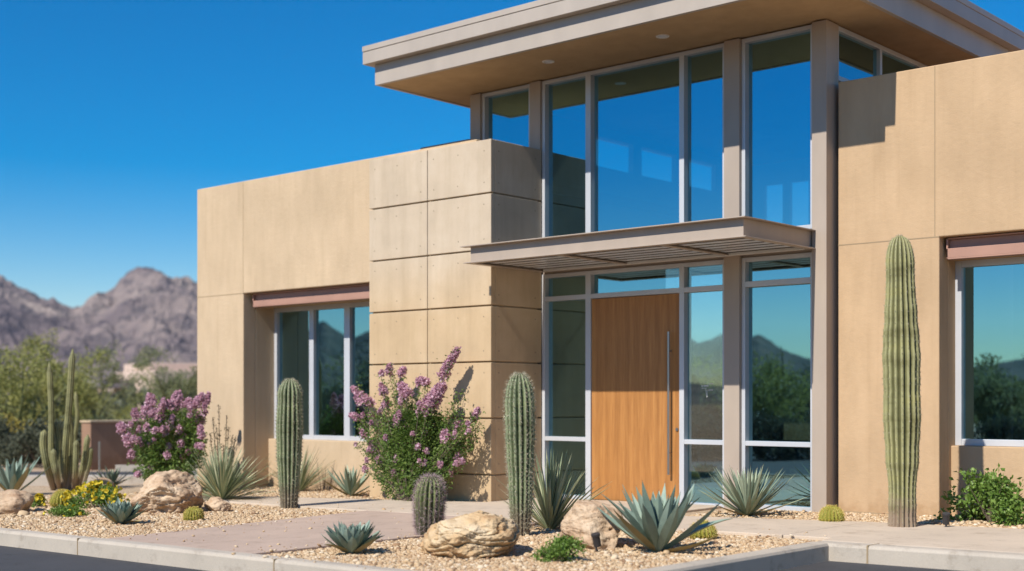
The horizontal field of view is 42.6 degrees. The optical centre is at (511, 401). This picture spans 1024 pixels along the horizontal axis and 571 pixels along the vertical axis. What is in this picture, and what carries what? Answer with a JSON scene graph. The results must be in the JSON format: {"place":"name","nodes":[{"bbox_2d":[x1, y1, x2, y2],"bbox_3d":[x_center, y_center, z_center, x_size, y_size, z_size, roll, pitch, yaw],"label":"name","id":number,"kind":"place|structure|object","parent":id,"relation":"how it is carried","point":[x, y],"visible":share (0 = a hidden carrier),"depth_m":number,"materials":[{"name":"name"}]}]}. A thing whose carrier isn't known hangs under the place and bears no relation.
{"place":"outdoors","nodes":[
{"label":"outdoors","id":0,"kind":"place"},
{"bbox_2d":[1,426,114,486],"bbox_3d":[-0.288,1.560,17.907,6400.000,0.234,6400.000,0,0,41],"label":"ground","id":1,"kind":"structure","parent":0,"point":[39,468],"depth_m":32.20,"materials":[{"name":"beige gravel"}]},
{"bbox_2d":[2,409,27,453],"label":"bush","id":2,"kind":"object","parent":1,"relation":"on","point":[16,422],"visible":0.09,"depth_m":36.64,"materials":[{"name":"green plant"}]},
{"bbox_2d":[0,415,34,462],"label":"bush","id":3,"kind":"object","parent":1,"relation":"on","point":[7,430],"visible":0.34,"depth_m":35.00,"materials":[{"name":"green plant"}]},
{"bbox_2d":[0,345,49,428],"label":"tree","id":4,"kind":"object","parent":1,"relation":"on","point":[4,351],"visible":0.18,"depth_m":49.85,"materials":[{"name":"green plant"}]},
{"bbox_2d":[0,412,61,466],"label":"bush","id":5,"kind":"object","parent":1,"relation":"on","point":[34,432],"visible":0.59,"depth_m":32.88,"materials":[{"name":"green plant"}]},
{"bbox_2d":[0,420,61,465],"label":"bush","id":6,"kind":"object","parent":1,"relation":"on","point":[11,447],"visible":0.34,"depth_m":33.16,"materials":[{"name":"green plant"}]},
{"bbox_2d":[6,416,81,458],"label":"bush","id":7,"kind":"object","parent":1,"relation":"on","point":[80,457],"visible":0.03,"depth_m":36.65,"materials":[{"name":"green plant"}]},
{"bbox_2d":[0,343,90,428],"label":"tree","id":8,"kind":"object","parent":1,"relation":"on","point":[19,397],"visible":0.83,"depth_m":38.06,"materials":[{"name":"green plant"}]},
{"bbox_2d":[2,327,110,423],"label":"tree","id":9,"kind":"object","parent":1,"relation":"on","point":[83,395],"visible":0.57,"depth_m":43.65,"materials":[{"name":"green plant"}]},
{"bbox_2d":[45,415,85,456],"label":"bush","id":10,"kind":"object","parent":1,"relation":"on","point":[61,426],"visible":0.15,"depth_m":35.69,"materials":[{"name":"green plant"}]},
{"bbox_2d":[81,411,112,448],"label":"bush","id":11,"kind":"object","parent":1,"relation":"on","point":[102,418],"visible":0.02,"depth_m":39.97,"materials":[{"name":"green plant"}]},
{"bbox_2d":[0,381,196,424],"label":"scrub","id":12,"kind":"object","parent":1,"relation":"on","point":[119,403],"visible":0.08,"depth_m":63.45,"materials":[{"name":"green plant"}]},
{"bbox_2d":[54,340,159,419],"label":"tree","id":13,"kind":"object","parent":1,"relation":"on","point":[112,374],"visible":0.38,"depth_m":51.82,"materials":[{"name":"green plant"}]},
{"bbox_2d":[22,465,196,485],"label":"kerb","id":14,"kind":"structure","parent":1,"relation":"on","point":[41,480],"depth_m":25.90,"materials":[{"name":"concrete"}]},
{"bbox_2d":[98,442,100,475],"bbox_3d":[-8.175,1.160,25.990,0.044,0.720,0.044,0,0,41],"label":"marker post","id":15,"kind":"object","parent":14,"relation":"on","point":[99,457],"visible":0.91,"depth_m":25.97,"materials":[{"name":"metal"}]},
{"bbox_2d":[99,388,131,409],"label":"tree","id":16,"kind":"object","parent":1,"relation":"on","point":[120,396],"visible":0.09,"depth_m":69.85,"materials":[{"name":"green plant"}]},
{"bbox_2d":[110,414,133,419],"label":"bush","id":17,"kind":"object","parent":1,"relation":"on","point":[122,418],"depth_m":37.78,"materials":[{"name":"green plant"}]},
{"bbox_2d":[109,392,154,419],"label":"tree","id":18,"kind":"object","parent":1,"relation":"on","point":[126,412],"visible":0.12,"depth_m":57.57,"materials":[{"name":"green plant"}]},
{"bbox_2d":[80,419,195,469],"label":"garden wall","id":19,"kind":"structure","parent":1,"relation":"on","point":[114,450],"depth_m":32.09,"materials":[{"name":"paint"}]},
{"bbox_2d":[88,363,196,407],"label":"house","id":20,"kind":"structure","parent":1,"relation":"on","point":[170,366],"depth_m":95.91,"materials":[{"name":"beige paint"}]},
{"bbox_2d":[121,345,196,418],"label":"tree","id":21,"kind":"object","parent":1,"relation":"on","point":[164,387],"visible":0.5,"depth_m":47.67,"materials":[{"name":"green plant"}]},
{"bbox_2d":[147,366,196,407],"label":"tree","id":22,"kind":"object","parent":1,"relation":"on","point":[180,370],"visible":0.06,"depth_m":61.77,"materials":[{"name":"green plant"}]},
{"bbox_2d":[0,528,828,570],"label":"kerb","id":23,"kind":"structure","parent":1,"relation":"on","point":[789,556],"depth_m":11.60,"materials":[{"name":"concrete"}]},
{"bbox_2d":[77,537,878,570],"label":"kerb joint","id":24,"kind":"object","parent":23,"relation":"attached to","point":[867,546],"visible":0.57,"depth_m":11.64,"materials":[{"name":"grey concrete"}]},
{"bbox_2d":[197,0,1023,518],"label":"office building","id":25,"kind":"structure","parent":1,"relation":"on","point":[641,242],"depth_m":17.15,"materials":[{"name":"concrete"}]},
{"bbox_2d":[274,301,372,440],"bbox_3d":[-2.532,-0.478,21.309,4.068,2.243,0.130,0,0,41],"label":"window","id":26,"kind":"structure","parent":25,"relation":"in","point":[325,348],"depth_m":21.79,"materials":[{"name":"glass"}]},
{"bbox_2d":[482,84,529,146],"bbox_3d":[-0.041,-3.957,19.217,0.965,1.215,0.130,0,0,41],"label":"window","id":27,"kind":"structure","parent":25,"relation":"in","point":[505,112],"depth_m":19.26,"materials":[{"name":"glass"}]},
{"bbox_2d":[542,43,723,236],"bbox_3d":[1.617,-3.317,17.753,3.060,2.495,0.130,0,0,41],"label":"window","id":28,"kind":"structure","parent":25,"relation":"in","point":[638,143],"depth_m":17.74,"materials":[{"name":"glass"}]},
{"bbox_2d":[542,260,723,507],"bbox_3d":[1.617,-0.217,17.753,3.060,3.175,0.130,0,0,41],"label":"window","id":29,"kind":"structure","parent":25,"relation":"in","point":[567,298],"depth_m":17.64,"materials":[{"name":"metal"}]},
{"bbox_2d":[592,293,678,501],"bbox_3d":[1.652,0.004,17.671,1.620,2.832,0.187,0,0,41],"label":"door","id":30,"kind":"structure","parent":25,"relation":"in","point":[635,339],"depth_m":17.65,"materials":[{"name":"brown wood"}]},
{"bbox_2d":[742,24,811,228],"bbox_3d":[3.317,-3.327,16.252,1.015,2.475,0.130,0,0,41],"label":"window","id":31,"kind":"structure","parent":25,"relation":"in","point":[777,66],"depth_m":16.29,"materials":[{"name":"glass"}]},
{"bbox_2d":[742,252,811,511],"bbox_3d":[3.317,-0.230,16.252,1.015,3.150,0.130,0,0,41],"label":"window","id":32,"kind":"structure","parent":25,"relation":"in","point":[777,289],"depth_m":16.27,"materials":[{"name":"glass"}]},
{"bbox_2d":[839,26,927,81],"bbox_3d":[5.764,-4.232,18.054,0.100,0.665,5.630,0,0,41],"label":"window","id":33,"kind":"structure","parent":25,"relation":"in","point":[859,56],"depth_m":16.57,"materials":[{"name":"glass"}]},
{"bbox_2d":[955,256,1023,446],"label":"window","id":34,"kind":"structure","parent":25,"relation":"in","point":[989,293],"depth_m":15.07,"materials":[{"name":"glass"}]},
{"bbox_2d":[817,541,1023,570],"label":"kerb","id":35,"kind":"structure","parent":1,"relation":"on","point":[933,558],"depth_m":11.29,"materials":[{"name":"concrete"}]},
{"bbox_2d":[0,267,196,393],"bbox_3d":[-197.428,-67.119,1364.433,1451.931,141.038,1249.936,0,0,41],"label":"mountain","id":36,"kind":"structure","parent":0,"point":[134,310],"depth_m":959.25,"materials":[{"name":"grey stone"}]},
{"bbox_2d":[29,472,195,474],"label":"driveway","id":37,"kind":"structure","parent":0,"point":[90,473],"depth_m":29.78,"materials":[{"name":"concrete"}]},
{"bbox_2d":[106,510,539,554],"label":"path","id":38,"kind":"structure","parent":0,"point":[299,534],"depth_m":13.37,"materials":[{"name":"beige concrete"}]},
{"bbox_2d":[0,546,957,570],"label":"road","id":39,"kind":"structure","parent":0,"point":[16,559],"depth_m":12.02,"materials":[{"name":"grey asphalt"}]},
{"bbox_2d":[0,484,1023,570],"bbox_3d":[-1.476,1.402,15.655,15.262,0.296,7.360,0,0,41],"label":"loose gravel","id":40,"kind":"structure","parent":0,"point":[633,554],"depth_m":12.68,"materials":[{"name":"beige gravel"}]},
{"bbox_2d":[0,489,33,513],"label":"boulder","id":41,"kind":"object","parent":40,"relation":"on","point":[14,500],"visible":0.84,"depth_m":16.76,"materials":[{"name":"beige stone"}]},
{"bbox_2d":[0,454,51,490],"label":"agave","id":42,"kind":"object","parent":40,"relation":"on","point":[14,476],"visible":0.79,"depth_m":20.75,"materials":[{"name":"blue plant"}]},
{"bbox_2d":[31,493,46,506],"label":"daisy bush","id":43,"kind":"object","parent":40,"relation":"on","point":[39,499],"visible":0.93,"depth_m":17.96,"materials":[{"name":"yellow plant"}]},
{"bbox_2d":[48,488,75,506],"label":"golden barrel cactus","id":44,"kind":"object","parent":40,"relation":"on","point":[55,500],"visible":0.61,"depth_m":17.91,"materials":[{"name":"plant"}]},
{"bbox_2d":[39,349,92,490],"bbox_3d":[-7.481,0.323,22.048,0.795,2.407,0.755,0,0,-8],"label":"organ pipe cactus","id":45,"kind":"object","parent":40,"relation":"on","point":[66,472],"visible":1,"depth_m":22.02,"materials":[{"name":"green plant"}]},
{"bbox_2d":[43,502,90,516],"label":"daisy bush","id":46,"kind":"object","parent":40,"relation":"on","point":[73,510],"visible":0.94,"depth_m":16.27,"materials":[{"name":"green plant"}]},
{"bbox_2d":[60,480,129,508],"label":"daisy bush","id":47,"kind":"object","parent":40,"relation":"on","point":[98,492],"visible":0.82,"depth_m":17.62,"materials":[{"name":"yellow plant"}]},
{"bbox_2d":[89,477,114,486],"bbox_3d":[-7.007,1.440,22.372,0.446,0.281,0.671,0,0,-24],"label":"boulder","id":48,"kind":"object","parent":40,"relation":"on","point":[105,480],"visible":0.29,"depth_m":22.33,"materials":[{"name":"beige stone"}]},
{"bbox_2d":[92,466,132,485],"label":"agave","id":49,"kind":"object","parent":40,"relation":"on","point":[111,475],"visible":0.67,"depth_m":23.00,"materials":[{"name":"green plant"}]},
{"bbox_2d":[96,497,145,523],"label":"agave","id":50,"kind":"object","parent":40,"relation":"on","point":[118,511],"visible":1,"depth_m":14.97,"materials":[{"name":"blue plant"}]},
{"bbox_2d":[115,389,210,480],"bbox_3d":[-5.679,0.657,21.476,2.119,1.697,1.549,0,0,41],"label":"flowering shrub","id":51,"kind":"object","parent":40,"relation":"on","point":[154,439],"visible":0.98,"depth_m":21.17,"materials":[{"name":"purple plant"}]},
{"bbox_2d":[130,470,203,513],"bbox_3d":[-4.455,1.243,17.058,0.933,0.717,1.223,0,0,4],"label":"boulder","id":52,"kind":"object","parent":40,"relation":"on","point":[171,491],"visible":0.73,"depth_m":16.61,"materials":[{"name":"beige stone"}]},
{"bbox_2d":[182,506,204,520],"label":"golden barrel cactus","id":53,"kind":"object","parent":40,"relation":"on","point":[192,513],"visible":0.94,"depth_m":15.42,"materials":[{"name":"plant"}]},
{"bbox_2d":[204,497,231,511],"bbox_3d":[-3.789,1.357,16.928,0.301,0.254,0.350,0,0,-34],"label":"boulder","id":54,"kind":"object","parent":40,"relation":"on","point":[215,504],"visible":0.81,"depth_m":16.82,"materials":[{"name":"beige stone"}]},
{"bbox_2d":[209,405,235,469],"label":"dry shrub","id":55,"kind":"object","parent":40,"relation":"on","point":[219,436],"visible":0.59,"depth_m":20.38,"materials":[{"name":"beige plant"}]},
{"bbox_2d":[176,441,275,500],"bbox_3d":[-4.187,1.020,18.967,1.753,0.947,1.708,0,0,41],"label":"yucca","id":56,"kind":"object","parent":40,"relation":"on","point":[223,481],"visible":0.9,"depth_m":18.85,"materials":[{"name":"green plant"}]},
{"bbox_2d":[274,377,304,508],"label":"column cactus","id":57,"kind":"object","parent":40,"relation":"on","point":[289,427],"depth_m":17.26,"materials":[{"name":"green plant"}]},
{"bbox_2d":[259,444,331,490],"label":"yucca","id":58,"kind":"object","parent":40,"relation":"on","point":[304,483],"visible":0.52,"depth_m":21.03,"materials":[{"name":"green plant"}]},
{"bbox_2d":[321,465,369,495],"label":"agave","id":59,"kind":"object","parent":40,"relation":"on","point":[350,486],"visible":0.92,"depth_m":19.65,"materials":[{"name":"green plant"}]},
{"bbox_2d":[321,519,384,553],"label":"agave","id":60,"kind":"object","parent":40,"relation":"on","point":[353,538],"visible":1,"depth_m":11.52,"materials":[{"name":"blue plant"}]},
{"bbox_2d":[348,346,485,500],"bbox_3d":[-1.465,0.348,18.331,2.799,2.223,0.825,0,0,41],"label":"flowering shrub","id":61,"kind":"object","parent":40,"relation":"on","point":[397,438],"visible":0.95,"depth_m":18.16,"materials":[{"name":"green plant"}]},
{"bbox_2d":[409,472,447,537],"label":"barrel cactus","id":62,"kind":"object","parent":40,"relation":"on","point":[429,498],"visible":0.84,"depth_m":13.06,"materials":[{"name":"green plant"}]},
{"bbox_2d":[420,510,519,559],"bbox_3d":[-0.381,1.219,11.650,0.876,0.513,1.239,0,0,-8],"label":"boulder","id":63,"kind":"object","parent":40,"relation":"on","point":[479,534],"visible":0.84,"depth_m":11.18,"materials":[{"name":"stone"}]},
{"bbox_2d":[502,370,538,535],"bbox_3d":[0.081,0.516,13.164,0.407,1.678,0.399,0,0,41],"label":"column cactus","id":64,"kind":"object","parent":40,"relation":"on","point":[520,421],"depth_m":13.07,"materials":[{"name":"green plant"}]},
{"bbox_2d":[498,449,610,528],"bbox_3d":[0.460,0.919,13.854,1.257,0.884,1.260,0,0,15],"label":"yucca","id":65,"kind":"object","parent":40,"relation":"on","point":[552,506],"visible":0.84,"depth_m":13.71,"materials":[{"name":"green plant"}]},
{"bbox_2d":[528,534,588,562],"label":"ground shrub","id":66,"kind":"object","parent":40,"relation":"on","point":[561,547],"visible":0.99,"depth_m":10.85,"materials":[{"name":"green plant"}]},
{"bbox_2d":[560,500,622,549],"bbox_3d":[0.748,1.203,12.259,0.624,0.547,1.122,0,0,-14],"label":"boulder","id":67,"kind":"object","parent":40,"relation":"on","point":[585,519],"visible":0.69,"depth_m":11.88,"materials":[{"name":"beige stone"}]},
{"bbox_2d":[591,532,600,550],"bbox_3d":[0.742,1.259,11.535,0.080,0.212,0.101,0,0,41],"label":"landscape spotlight","id":68,"kind":"object","parent":40,"relation":"on","point":[595,536],"visible":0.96,"depth_m":11.51,"materials":[{"name":"metal"}]},
{"bbox_2d":[597,481,731,551],"bbox_3d":[1.344,1.002,11.560,1.236,0.667,1.080,0,0,7],"label":"agave","id":69,"kind":"object","parent":40,"relation":"on","point":[653,524],"visible":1,"depth_m":11.40,"materials":[{"name":"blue plant"}]},
{"bbox_2d":[689,519,717,539],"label":"golden barrel cactus","id":70,"kind":"object","parent":40,"relation":"on","point":[709,532],"visible":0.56,"depth_m":12.55,"materials":[{"name":"plant"}]},
{"bbox_2d":[696,464,805,515],"bbox_3d":[2.738,1.023,15.340,1.297,0.644,1.294,0,0,41],"label":"agave","id":71,"kind":"object","parent":40,"relation":"on","point":[747,494],"visible":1,"depth_m":15.24,"materials":[{"name":"green plant"}]},
{"bbox_2d":[817,504,845,521],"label":"golden barrel cactus","id":72,"kind":"object","parent":40,"relation":"on","point":[831,513],"visible":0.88,"depth_m":14.19,"materials":[{"name":"plant"}]},
{"bbox_2d":[942,512,949,526],"bbox_3d":[4.433,1.239,13.396,0.080,0.212,0.102,0,0,13],"label":"landscape spotlight","id":73,"kind":"object","parent":40,"relation":"on","point":[946,518],"visible":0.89,"depth_m":13.38,"materials":[{"name":"metal"}]},
{"bbox_2d":[932,463,1023,525],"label":"bush","id":74,"kind":"object","parent":40,"relation":"on","point":[998,502],"visible":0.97,"depth_m":14.06,"materials":[{"name":"green plant"}]},
{"bbox_2d":[0,0,1023,307],"label":"sky","id":75,"kind":"structure","parent":0,"point":[114,114],"materials":[{"name":"blue"}]},
{"bbox_2d":[204,496,1023,552],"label":"walkway","id":76,"kind":"structure","parent":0,"point":[976,538],"depth_m":13.37,"materials":[{"name":"concrete"}]},
{"bbox_2d":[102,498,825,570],"bbox_3d":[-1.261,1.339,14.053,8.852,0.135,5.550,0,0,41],"label":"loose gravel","id":77,"kind":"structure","parent":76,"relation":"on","point":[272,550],"depth_m":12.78,"materials":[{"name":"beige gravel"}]},
{"bbox_2d":[882,234,921,526],"bbox_3d":[4.021,-0.210,13.534,0.429,3.061,0.420,0,0,41],"label":"saguaro","id":78,"kind":"object","parent":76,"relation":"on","point":[901,372],"visible":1,"depth_m":13.42,"materials":[{"name":"green plant"}]}
]}

